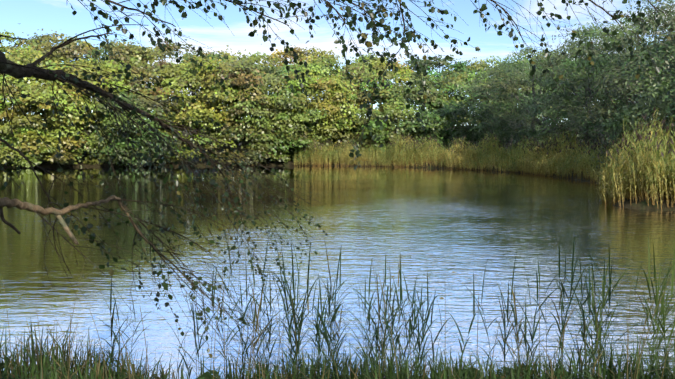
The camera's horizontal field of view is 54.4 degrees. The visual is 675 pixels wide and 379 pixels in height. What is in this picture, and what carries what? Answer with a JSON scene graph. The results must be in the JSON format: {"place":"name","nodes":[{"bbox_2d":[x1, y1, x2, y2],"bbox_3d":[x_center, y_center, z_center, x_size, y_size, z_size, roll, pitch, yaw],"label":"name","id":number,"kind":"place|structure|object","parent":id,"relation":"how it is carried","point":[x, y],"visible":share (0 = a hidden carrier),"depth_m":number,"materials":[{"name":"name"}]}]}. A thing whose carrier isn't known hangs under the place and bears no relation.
{"place":"outdoors","nodes":[
{"label":"outdoors","id":0,"kind":"place"},
{"bbox_2d":[0,166,674,378],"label":"pond water","id":1,"kind":"structure","parent":0,"point":[396,219],"depth_m":11.16,"materials":[{"name":"blue liquid"}]},
{"bbox_2d":[5,169,663,322],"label":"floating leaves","id":2,"kind":"object","parent":1,"relation":"on","point":[442,214],"visible":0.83,"depth_m":17.09,"materials":[{"name":"green plant"}]},
{"bbox_2d":[91,217,674,378],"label":"reeds","id":3,"kind":"object","parent":1,"relation":"in","point":[584,327],"visible":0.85,"depth_m":5.21,"materials":[{"name":"green plant"}]},
{"bbox_2d":[0,125,674,378],"bbox_3d":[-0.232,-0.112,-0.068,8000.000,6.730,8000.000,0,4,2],"label":"ground","id":4,"kind":"structure","parent":0,"point":[642,204],"depth_m":54.78,"materials":[{"name":"brown soil"}]},
{"bbox_2d":[0,0,674,174],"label":"trees","id":5,"kind":"object","parent":4,"relation":"on","point":[338,98],"depth_m":56.29,"materials":[{"name":"green plant"}]},
{"bbox_2d":[0,0,674,373],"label":"tree branches","id":6,"kind":"object","parent":4,"relation":"on","point":[16,70],"depth_m":5.13,"materials":[{"name":"green plant"}]},
{"bbox_2d":[0,261,674,378],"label":"bank grass","id":7,"kind":"structure","parent":4,"relation":"on","point":[53,366],"depth_m":4.44,"materials":[{"name":"green plant"}]},
{"bbox_2d":[293,107,674,209],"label":"reed bed","id":8,"kind":"object","parent":4,"relation":"on","point":[643,161],"visible":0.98,"depth_m":39.14,"materials":[{"name":"green plant"}]},
{"bbox_2d":[0,0,674,125],"label":"sky","id":9,"kind":"structure","parent":0,"point":[33,15],"materials":[{"name":"blue"}]}
]}

